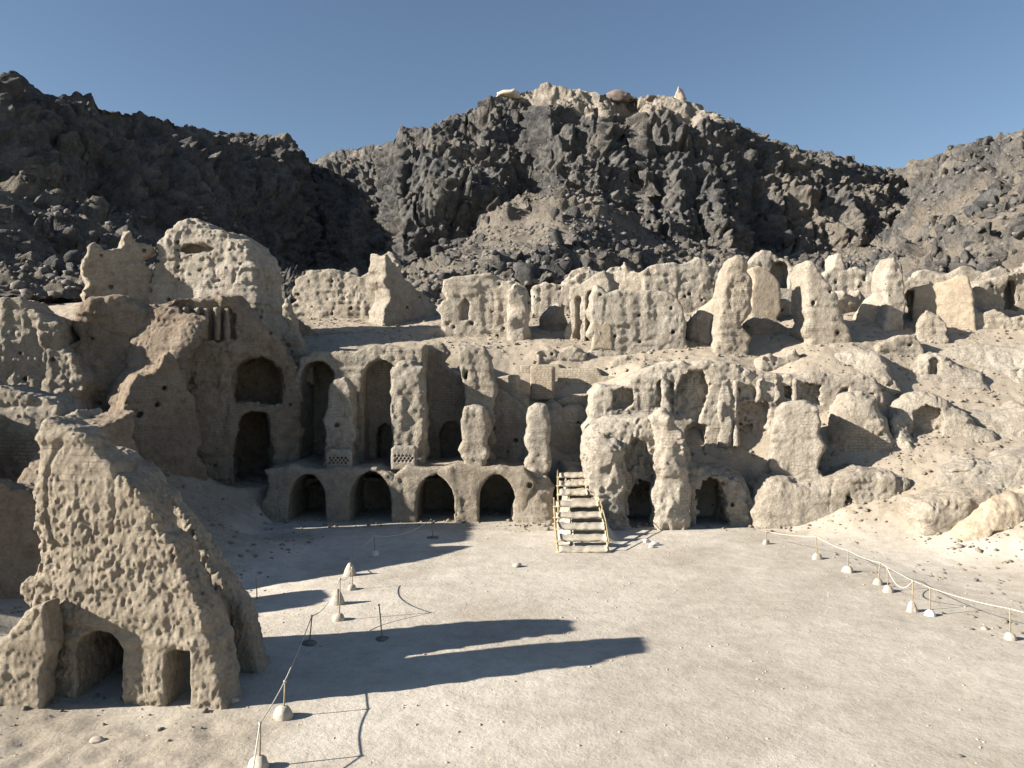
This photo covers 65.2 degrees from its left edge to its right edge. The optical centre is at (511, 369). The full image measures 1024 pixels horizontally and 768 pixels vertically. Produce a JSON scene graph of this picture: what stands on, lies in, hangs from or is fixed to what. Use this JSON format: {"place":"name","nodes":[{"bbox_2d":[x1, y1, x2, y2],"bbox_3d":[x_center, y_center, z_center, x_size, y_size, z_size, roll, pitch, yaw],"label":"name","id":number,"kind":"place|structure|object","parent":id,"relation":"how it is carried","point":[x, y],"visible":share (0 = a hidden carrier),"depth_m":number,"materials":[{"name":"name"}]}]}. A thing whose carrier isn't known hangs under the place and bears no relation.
{"place":"outdoors","nodes":[
{"label":"outdoors","id":0,"kind":"place"},
{"bbox_2d":[0,290,1023,767],"bbox_3d":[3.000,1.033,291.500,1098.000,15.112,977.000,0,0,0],"label":"courtyard ground","id":1,"kind":"structure","parent":0,"point":[654,632],"depth_m":23.99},
{"bbox_2d":[0,478,40,599],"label":"wall stub","id":2,"kind":"object","parent":1,"relation":"on","point":[20,555],"depth_m":25.66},
{"bbox_2d":[0,598,63,708],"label":"wall stub","id":3,"kind":"object","parent":1,"relation":"on","point":[31,642],"depth_m":18.49,"materials":[{"name":"stone"}]},
{"bbox_2d":[0,296,99,409],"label":"ruined wall","id":4,"kind":"structure","parent":1,"relation":"on","point":[37,338],"depth_m":40.16,"materials":[{"name":"stone"}]},
{"bbox_2d":[0,345,102,482],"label":"ruined wall","id":5,"kind":"structure","parent":1,"relation":"on","point":[26,411],"depth_m":32.05,"materials":[{"name":"stone"}]},
{"bbox_2d":[17,409,137,483],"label":"wing wall","id":6,"kind":"structure","parent":1,"relation":"on","point":[117,425],"depth_m":31.79,"materials":[{"name":"stone"}]},
{"bbox_2d":[89,736,104,742],"bbox_3d":[-8.929,7.958,17.213,0.324,0.168,0.227,0,0,0],"label":"loose stone","id":7,"kind":"object","parent":1,"relation":"on","point":[96,739],"visible":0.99,"depth_m":17.16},
{"bbox_2d":[80,231,155,303],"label":"ruined wall","id":8,"kind":"structure","parent":1,"relation":"on","point":[123,268],"depth_m":50.07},
{"bbox_2d":[20,414,270,709],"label":"ruined wall","id":9,"kind":"structure","parent":1,"relation":"on","point":[136,575],"depth_m":19.12,"materials":[{"name":"soil"}]},
{"bbox_2d":[107,307,208,410],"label":"mud slope","id":10,"kind":"structure","parent":1,"relation":"on","point":[178,333],"depth_m":41.48,"materials":[{"name":"soil"}]},
{"bbox_2d":[115,351,206,480],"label":"fin wall","id":11,"kind":"structure","parent":1,"relation":"on","point":[157,397],"depth_m":39.99,"materials":[{"name":"stone"}]},
{"bbox_2d":[69,294,306,485],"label":"citadel wall","id":12,"kind":"structure","parent":1,"relation":"on","point":[245,392],"depth_m":43.73,"materials":[{"name":"stone"}]},
{"bbox_2d":[148,218,288,340],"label":"ruined tower","id":13,"kind":"structure","parent":12,"relation":"on","point":[196,257],"depth_m":50.79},
{"bbox_2d":[282,298,318,385],"bbox_3d":[-12.456,-1.622,46.989,2.049,5.114,1.083,0,0,0],"label":"wall stub","id":14,"kind":"object","parent":12,"relation":"on","point":[295,343],"depth_m":46.59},
{"bbox_2d":[232,697,239,703],"bbox_3d":[-6.692,7.934,19.198,0.338,0.212,0.264,0,0,0],"label":"loose stone","id":15,"kind":"object","parent":1,"relation":"on","point":[235,700],"visible":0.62,"depth_m":19.13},
{"bbox_2d":[247,722,269,767],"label":"rope post","id":16,"kind":"object","parent":1,"relation":"on","point":[261,761],"visible":0.94,"depth_m":15.97,"materials":[{"name":"paint"}]},
{"bbox_2d":[253,724,259,767],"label":"rope","id":17,"kind":"object","parent":16,"relation":"attached to","point":[256,746],"visible":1,"depth_m":15.47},
{"bbox_2d":[260,681,284,721],"bbox_3d":[-5.128,7.112,17.189,0.028,0.092,2.304,0,0,-4],"label":"rope","id":18,"kind":"object","parent":16,"relation":"attached to","point":[272,703],"visible":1,"depth_m":17.08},
{"bbox_2d":[253,577,263,602],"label":"rope post","id":19,"kind":"object","parent":1,"relation":"on","point":[257,599],"visible":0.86,"depth_m":28.06,"materials":[{"name":"paint"}]},
{"bbox_2d":[273,680,292,720],"bbox_3d":[-5.250,7.564,18.342,0.423,0.918,0.481,0,0,-41],"label":"rope post","id":20,"kind":"object","parent":1,"relation":"on","point":[283,712],"visible":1,"depth_m":18.23,"materials":[{"name":"paint"}]},
{"bbox_2d":[285,616,311,679],"bbox_3d":[-5.570,7.209,21.040,0.028,0.191,5.455,0,0,-8],"label":"rope","id":21,"kind":"object","parent":20,"relation":"attached to","point":[298,649],"visible":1,"depth_m":20.63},
{"bbox_2d":[287,318,316,335],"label":"broken wall","id":22,"kind":"structure","parent":1,"relation":"on","point":[305,330],"depth_m":54.70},
{"bbox_2d":[301,615,316,645],"bbox_3d":[-5.934,7.667,23.424,0.470,0.805,0.592,0,0,-35],"label":"rope post","id":23,"kind":"object","parent":1,"relation":"on","point":[309,642],"visible":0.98,"depth_m":23.41,"materials":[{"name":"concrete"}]},
{"bbox_2d":[329,589,344,605],"bbox_3d":[-5.986,7.774,27.345,0.541,0.562,0.486,0,0,0],"label":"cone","id":24,"kind":"object","parent":1,"relation":"on","point":[334,600],"visible":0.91,"depth_m":27.22,"materials":[{"name":"paint"}]},
{"bbox_2d":[333,578,344,621],"bbox_3d":[-5.539,7.358,25.611,0.379,1.404,0.393,0,0,0],"label":"rope post","id":25,"kind":"object","parent":1,"relation":"on","point":[338,617],"visible":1,"depth_m":25.52,"materials":[{"name":"paint"}]},
{"bbox_2d":[313,579,339,615],"bbox_3d":[-5.719,7.003,24.674,0.028,0.674,1.916,0,0,13],"label":"rope","id":26,"kind":"object","parent":25,"relation":"attached to","point":[329,599],"visible":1,"depth_m":24.82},
{"bbox_2d":[292,251,401,318],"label":"ruined wall","id":27,"kind":"structure","parent":1,"relation":"on","point":[329,293],"depth_m":61.54,"materials":[{"name":"soil"}]},
{"bbox_2d":[343,563,356,576],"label":"rope post","id":28,"kind":"object","parent":1,"relation":"on","point":[347,569],"visible":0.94,"depth_m":30.94,"materials":[{"name":"paint"}]},
{"bbox_2d":[323,330,376,334],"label":"broken wall","id":29,"kind":"structure","parent":1,"relation":"on","point":[336,331],"depth_m":55.18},
{"bbox_2d":[347,567,356,590],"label":"rope post","id":30,"kind":"object","parent":1,"relation":"on","point":[352,587],"visible":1,"depth_m":29.01,"materials":[{"name":"paint"}]},
{"bbox_2d":[371,535,378,555],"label":"rope post","id":31,"kind":"object","parent":1,"relation":"on","point":[375,553],"visible":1,"depth_m":34.52,"materials":[{"name":"white paint"}]},
{"bbox_2d":[376,604,388,641],"bbox_3d":[-3.862,7.509,23.783,0.428,1.103,0.470,0,0,0],"label":"rope post","id":32,"kind":"object","parent":1,"relation":"on","point":[381,638],"visible":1,"depth_m":23.77,"materials":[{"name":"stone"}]},
{"bbox_2d":[261,455,535,522],"bbox_3d":[-6.099,7.224,44.500,14.775,4.593,5.115,0,0,0],"label":"arcade","id":33,"kind":"object","parent":1,"relation":"on","point":[409,493],"visible":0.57,"depth_m":42.05},
{"bbox_2d":[326,449,352,467],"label":"lattice parapet","id":34,"kind":"structure","parent":33,"relation":"on","point":[339,453],"depth_m":42.52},
{"bbox_2d":[323,377,359,465],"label":"pier","id":35,"kind":"structure","parent":33,"relation":"on","point":[340,424],"depth_m":43.25,"materials":[{"name":"stone"}]},
{"bbox_2d":[295,343,497,486],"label":"palace front","id":36,"kind":"structure","parent":33,"relation":"on","point":[419,397],"depth_m":45.34,"materials":[{"name":"stone"}]},
{"bbox_2d":[391,445,417,469],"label":"lattice parapet","id":37,"kind":"structure","parent":33,"relation":"on","point":[405,451],"depth_m":42.52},
{"bbox_2d":[458,404,492,479],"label":"pier","id":38,"kind":"structure","parent":33,"relation":"on","point":[476,430],"depth_m":43.04,"materials":[{"name":"stone"}]},
{"bbox_2d":[524,403,551,477],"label":"pier","id":39,"kind":"structure","parent":33,"relation":"on","point":[538,461],"depth_m":42.62,"materials":[{"name":"stone"}]},
{"bbox_2d":[368,253,436,325],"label":"ruined wall","id":40,"kind":"structure","parent":1,"relation":"on","point":[399,299],"depth_m":59.30,"materials":[{"name":"stone"}]},
{"bbox_2d":[427,519,438,538],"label":"rope post","id":41,"kind":"object","parent":1,"relation":"on","point":[432,537],"visible":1,"depth_m":38.03,"materials":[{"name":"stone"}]},
{"bbox_2d":[375,519,430,536],"bbox_3d":[-4.923,7.303,36.445,0.028,0.324,4.256,0,0,29],"label":"rope","id":42,"kind":"object","parent":41,"relation":"attached to","point":[403,533],"visible":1,"depth_m":36.41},
{"bbox_2d":[434,273,531,340],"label":"ruined hall","id":43,"kind":"structure","parent":1,"relation":"on","point":[484,305],"depth_m":54.02,"materials":[{"name":"stone"}]},
{"bbox_2d":[0,469,1017,767],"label":"pebbles","id":44,"kind":"object","parent":1,"relation":"on","point":[548,639],"visible":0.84,"depth_m":23.18,"materials":[{"name":"stone"}]},
{"bbox_2d":[491,387,528,461],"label":"ruined wall","id":45,"kind":"structure","parent":1,"relation":"on","point":[510,424],"depth_m":46.50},
{"bbox_2d":[0,290,1023,734],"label":"mud rubble","id":46,"kind":"object","parent":1,"relation":"on","point":[544,526],"visible":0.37,"depth_m":42.05,"materials":[{"name":"stone"}]},
{"bbox_2d":[495,375,529,408],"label":"brick wall","id":47,"kind":"structure","parent":1,"relation":"on","point":[510,385],"depth_m":47.19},
{"bbox_2d":[512,563,521,567],"bbox_3d":[0.203,7.948,32.513,0.334,0.247,0.325,0,0,-36],"label":"loose stone","id":48,"kind":"object","parent":1,"relation":"on","point":[515,565],"visible":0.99,"depth_m":32.40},
{"bbox_2d":[510,474,556,522],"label":"rubble bank","id":49,"kind":"structure","parent":1,"relation":"on","point":[539,508],"depth_m":42.03,"materials":[{"name":"stone"}]},
{"bbox_2d":[530,366,554,399],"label":"brick wall","id":50,"kind":"structure","parent":1,"relation":"on","point":[542,382],"depth_m":48.20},
{"bbox_2d":[539,302,567,330],"bbox_3d":[3.011,-3.163,57.974,2.143,3.538,2.106,0,0,0],"label":"mud hump","id":51,"kind":"object","parent":1,"relation":"on","point":[552,318],"visible":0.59,"depth_m":57.11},
{"bbox_2d":[535,345,586,364],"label":"broken wall","id":52,"kind":"structure","parent":1,"relation":"on","point":[548,355],"depth_m":50.48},
{"bbox_2d":[531,270,594,314],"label":"ruined wall","id":53,"kind":"structure","parent":1,"relation":"on","point":[544,295],"depth_m":63.05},
{"bbox_2d":[542,399,585,423],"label":"rubble bank","id":54,"kind":"structure","parent":1,"relation":"on","point":[570,413],"depth_m":47.17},
{"bbox_2d":[549,422,581,454],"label":"retaining wall","id":55,"kind":"structure","parent":1,"relation":"on","point":[565,438],"depth_m":47.01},
{"bbox_2d":[520,364,613,384],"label":"brick wall","id":56,"kind":"structure","parent":1,"relation":"on","point":[581,376],"depth_m":49.22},
{"bbox_2d":[557,393,586,406],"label":"brick wall","id":57,"kind":"structure","parent":1,"relation":"on","point":[580,399],"depth_m":47.94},
{"bbox_2d":[553,469,610,552],"bbox_3d":[3.182,6.826,39.004,2.536,3.049,7.953,0,0,0],"label":"wooden stair","id":58,"kind":"object","parent":1,"relation":"on","point":[601,525],"visible":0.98,"depth_m":38.01,"materials":[{"name":"brown wood"}]},
{"bbox_2d":[563,271,618,340],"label":"fin wall","id":59,"kind":"structure","parent":1,"relation":"on","point":[578,324],"depth_m":53.91,"materials":[{"name":"stone"}]},
{"bbox_2d":[561,266,633,283],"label":"broken wall","id":60,"kind":"structure","parent":1,"relation":"on","point":[572,273],"depth_m":65.36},
{"bbox_2d":[612,262,641,290],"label":"ruined wall","id":61,"kind":"structure","parent":1,"relation":"on","point":[626,277],"depth_m":60.98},
{"bbox_2d":[585,284,687,356],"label":"ruined hall","id":62,"kind":"structure","parent":1,"relation":"on","point":[622,321],"depth_m":51.02,"materials":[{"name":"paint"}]},
{"bbox_2d":[609,354,672,367],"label":"broken wall","id":63,"kind":"structure","parent":1,"relation":"on","point":[623,360],"depth_m":49.66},
{"bbox_2d":[650,541,659,545],"bbox_3d":[6.540,7.988,36.593,0.468,0.326,0.339,0,0,-16],"label":"loose stone","id":64,"kind":"object","parent":1,"relation":"on","point":[655,543],"visible":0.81,"depth_m":36.48,"materials":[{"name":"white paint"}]},
{"bbox_2d":[580,407,752,530],"bbox_3d":[8.398,5.775,42.166,9.823,7.823,5.186,0,0,0],"label":"arcade ruin","id":65,"kind":"object","parent":1,"relation":"on","point":[621,455],"visible":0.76,"depth_m":40.59,"materials":[{"name":"stone"}]},
{"bbox_2d":[639,257,715,312],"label":"ruined wall","id":66,"kind":"structure","parent":1,"relation":"on","point":[690,286],"depth_m":58.97,"materials":[{"name":"soil"}]},
{"bbox_2d":[686,298,713,343],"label":"mud slope","id":67,"kind":"structure","parent":1,"relation":"on","point":[698,325],"depth_m":52.43,"materials":[{"name":"soil"}]},
{"bbox_2d":[708,262,747,281],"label":"broken wall","id":68,"kind":"structure","parent":1,"relation":"on","point":[715,267],"depth_m":64.12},
{"bbox_2d":[709,255,752,355],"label":"tall pier","id":69,"kind":"structure","parent":1,"relation":"on","point":[732,310],"depth_m":50.02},
{"bbox_2d":[581,359,883,459],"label":"column wall","id":70,"kind":"structure","parent":1,"relation":"on","point":[715,403],"depth_m":45.05,"materials":[{"name":"stone"}]},
{"bbox_2d":[747,266,780,322],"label":"plaster wall","id":71,"kind":"structure","parent":1,"relation":"on","point":[766,298],"depth_m":55.99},
{"bbox_2d":[741,315,787,334],"bbox_3d":[17.358,-1.507,54.999,4.357,4.536,3.121,0,0,0],"label":"vault mound","id":72,"kind":"object","parent":1,"relation":"on","point":[754,324],"visible":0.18,"depth_m":53.63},
{"bbox_2d":[762,531,769,544],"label":"rope post","id":73,"kind":"object","parent":1,"relation":"on","point":[766,542],"visible":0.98,"depth_m":36.68,"materials":[{"name":"paint"}]},
{"bbox_2d":[748,250,792,301],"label":"arched wall","id":74,"kind":"structure","parent":1,"relation":"on","point":[780,269],"depth_m":60.08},
{"bbox_2d":[754,349,799,371],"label":"broken wall","id":75,"kind":"structure","parent":1,"relation":"on","point":[768,362],"depth_m":48.10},
{"bbox_2d":[777,299,792,318],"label":"broken wall","id":76,"kind":"structure","parent":1,"relation":"on","point":[785,311],"depth_m":57.22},
{"bbox_2d":[767,400,826,478],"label":"mud block","id":77,"kind":"structure","parent":1,"relation":"on","point":[797,446],"depth_m":41.38,"materials":[{"name":"soil"}]},
{"bbox_2d":[812,536,822,559],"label":"rope post","id":78,"kind":"object","parent":1,"relation":"on","point":[816,556],"visible":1,"depth_m":33.76,"materials":[{"name":"paint"}]},
{"bbox_2d":[790,261,851,344],"bbox_3d":[20.104,-3.243,51.596,3.631,7.347,3.353,0,0,0],"label":"tall fin","id":79,"kind":"object","parent":1,"relation":"on","point":[818,317],"visible":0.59,"depth_m":50.05,"materials":[{"name":"stone"}]},
{"bbox_2d":[747,462,910,528],"bbox_3d":[16.296,7.244,41.673,8.299,4.792,4.065,0,0,5],"label":"eroded base","id":80,"kind":"object","parent":1,"relation":"on","point":[782,500],"visible":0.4,"depth_m":40.12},
{"bbox_2d":[821,253,872,293],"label":"ruined wall","id":81,"kind":"structure","parent":1,"relation":"on","point":[836,274],"depth_m":63.07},
{"bbox_2d":[841,550,853,572],"bbox_3d":[13.310,7.592,31.691,0.374,0.928,0.437,0,0,-36],"label":"rope post","id":82,"kind":"object","parent":1,"relation":"on","point":[847,569],"visible":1,"depth_m":31.61,"materials":[{"name":"paint"}]},
{"bbox_2d":[834,289,864,313],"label":"broken wall","id":83,"kind":"structure","parent":1,"relation":"on","point":[851,300],"depth_m":56.18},
{"bbox_2d":[827,390,894,451],"bbox_3d":[19.515,4.667,44.755,5.033,7.121,5.149,0,0,12],"label":"mud hump","id":84,"kind":"object","parent":1,"relation":"on","point":[857,420],"visible":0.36,"depth_m":42.84,"materials":[{"name":"soil"}]},
{"bbox_2d":[834,348,892,384],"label":"mud crag","id":85,"kind":"structure","parent":1,"relation":"on","point":[869,363],"depth_m":46.87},
{"bbox_2d":[853,293,877,322],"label":"mud slope","id":86,"kind":"structure","parent":1,"relation":"on","point":[867,309],"depth_m":53.79,"materials":[{"name":"soil"}]},
{"bbox_2d":[873,562,882,584],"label":"rope post","id":87,"kind":"object","parent":1,"relation":"on","point":[877,581],"visible":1,"depth_m":29.82,"materials":[{"name":"paint"}]},
{"bbox_2d":[883,567,893,592],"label":"rope post","id":88,"kind":"object","parent":1,"relation":"on","point":[887,588],"visible":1,"depth_m":28.84,"materials":[{"name":"paint"}]},
{"bbox_2d":[871,258,906,330],"bbox_3d":[24.887,-4.513,53.108,1.761,5.817,2.279,0,0,0],"label":"tall fin","id":89,"kind":"object","parent":1,"relation":"on","point":[887,286],"visible":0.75,"depth_m":52.05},
{"bbox_2d":[877,379,902,397],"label":"broken wall","id":90,"kind":"structure","parent":1,"relation":"on","point":[893,388],"depth_m":46.02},
{"bbox_2d":[873,335,924,356],"bbox_3d":[23.764,-0.916,49.572,3.494,2.570,1.349,0,0,0],"label":"wall stub","id":91,"kind":"object","parent":1,"relation":"on","point":[905,345],"depth_m":49.04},
{"bbox_2d":[888,409,915,451],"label":"mud crag","id":92,"kind":"structure","parent":1,"relation":"on","point":[901,435],"depth_m":42.89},
{"bbox_2d":[906,580,918,612],"bbox_3d":[13.332,7.554,26.674,0.389,1.108,0.352,0,0,0],"label":"rope post","id":93,"kind":"object","parent":1,"relation":"on","point":[911,607],"visible":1,"depth_m":26.59,"materials":[{"name":"paint"}]},
{"bbox_2d":[924,587,935,616],"bbox_3d":[13.694,7.611,26.220,0.338,0.992,0.327,0,0,0],"label":"rope post","id":94,"kind":"object","parent":1,"relation":"on","point":[929,612],"visible":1,"depth_m":26.20,"materials":[{"name":"white paint"}]},
{"bbox_2d":[914,310,948,342],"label":"broken wall","id":95,"kind":"structure","parent":1,"relation":"on","point":[930,326],"depth_m":50.61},
{"bbox_2d":[904,274,976,330],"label":"plaster wall","id":96,"kind":"structure","parent":1,"relation":"on","point":[950,302],"depth_m":52.29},
{"bbox_2d":[886,390,998,442],"bbox_3d":[23.721,3.361,45.062,6.089,4.442,4.933,0,0,16],"label":"rock ledge","id":97,"kind":"object","parent":1,"relation":"on","point":[925,411],"visible":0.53,"depth_m":43.63,"materials":[{"name":"stone"}]},
{"bbox_2d":[903,266,982,290],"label":"broken wall","id":98,"kind":"structure","parent":1,"relation":"on","point":[921,277],"depth_m":66.38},
{"bbox_2d":[910,351,990,390],"bbox_3d":[26.244,0.494,49.030,5.147,3.432,4.950,0,0,16],"label":"rock ledge","id":99,"kind":"object","parent":1,"relation":"on","point":[942,368],"visible":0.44,"depth_m":47.18,"materials":[{"name":"stone"}]},
{"bbox_2d":[898,481,1004,535],"bbox_3d":[20.723,7.225,37.912,4.109,3.803,3.084,0,0,0],"label":"mud hump","id":100,"kind":"object","parent":1,"relation":"on","point":[930,511],"visible":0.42,"depth_m":36.72,"materials":[{"name":"soil"}]},
{"bbox_2d":[923,342,1023,383],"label":"mud crag","id":101,"kind":"structure","parent":1,"relation":"on","point":[1007,361],"depth_m":48.24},
{"bbox_2d":[931,445,1023,488],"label":"mud crag","id":102,"kind":"structure","parent":1,"relation":"on","point":[1001,469],"depth_m":38.60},
{"bbox_2d":[951,485,1023,541],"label":"mud hump","id":103,"kind":"object","parent":1,"relation":"on","point":[1002,511],"visible":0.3,"depth_m":35.92,"materials":[{"name":"mud"},{"name":"earth"}]},
{"bbox_2d":[961,400,1023,440],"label":"mud crag","id":104,"kind":"structure","parent":1,"relation":"on","point":[1005,419],"depth_m":43.27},
{"bbox_2d":[970,271,1023,314],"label":"ruined wall","id":105,"kind":"structure","parent":1,"relation":"on","point":[1003,293],"depth_m":53.56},
{"bbox_2d":[974,308,1023,329],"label":"broken wall","id":106,"kind":"structure","parent":1,"relation":"on","point":[991,319],"depth_m":51.65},
{"bbox_2d":[981,263,1023,278],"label":"broken wall","id":107,"kind":"structure","parent":1,"relation":"on","point":[998,271],"depth_m":62.62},
{"bbox_2d":[1004,608,1017,640],"bbox_3d":[14.806,7.571,23.802,0.331,0.986,0.378,0,0,0],"label":"rope post","id":108,"kind":"object","parent":1,"relation":"on","point":[1010,636],"visible":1,"depth_m":23.74,"materials":[{"name":"paint"}]},
{"bbox_2d":[932,588,1008,608],"bbox_3d":[14.258,7.138,25.011,0.022,0.099,2.678,0,0,-24],"label":"rope","id":109,"kind":"object","parent":108,"relation":"attached to","point":[970,600],"visible":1,"depth_m":24.91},
{"bbox_2d":[0,70,1023,303],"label":"rocky hill","id":110,"kind":"structure","parent":0,"point":[696,164],"depth_m":127.73,"materials":[{"name":"stone"}]},
{"bbox_2d":[496,88,520,99],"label":"summit outcrop","id":111,"kind":"object","parent":110,"relation":"on","point":[513,93],"visible":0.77,"depth_m":164.16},
{"bbox_2d":[0,127,1023,302],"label":"hillside outcrops","id":112,"kind":"object","parent":110,"relation":"on","point":[67,237],"visible":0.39,"depth_m":91.99,"materials":[{"name":"stone"}]},
{"bbox_2d":[0,133,1023,303],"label":"hillside boulders","id":113,"kind":"object","parent":110,"relation":"on","point":[27,294],"visible":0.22,"depth_m":91.72,"materials":[{"name":"stone"}]},
{"bbox_2d":[606,89,632,103],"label":"summit boulder","id":114,"kind":"object","parent":110,"relation":"on","point":[616,96],"visible":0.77,"depth_m":148.27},
{"bbox_2d":[644,94,654,101],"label":"summit boulder","id":115,"kind":"object","parent":110,"relation":"on","point":[649,98],"visible":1,"depth_m":144.28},
{"bbox_2d":[674,87,686,101],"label":"summit pinnacle","id":116,"kind":"object","parent":110,"relation":"on","point":[679,94],"visible":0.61,"depth_m":143.69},
{"bbox_2d":[0,0,1023,168],"label":"sky","id":117,"kind":"structure","parent":0,"point":[883,83],"materials":[{"name":"blue"}]}
]}

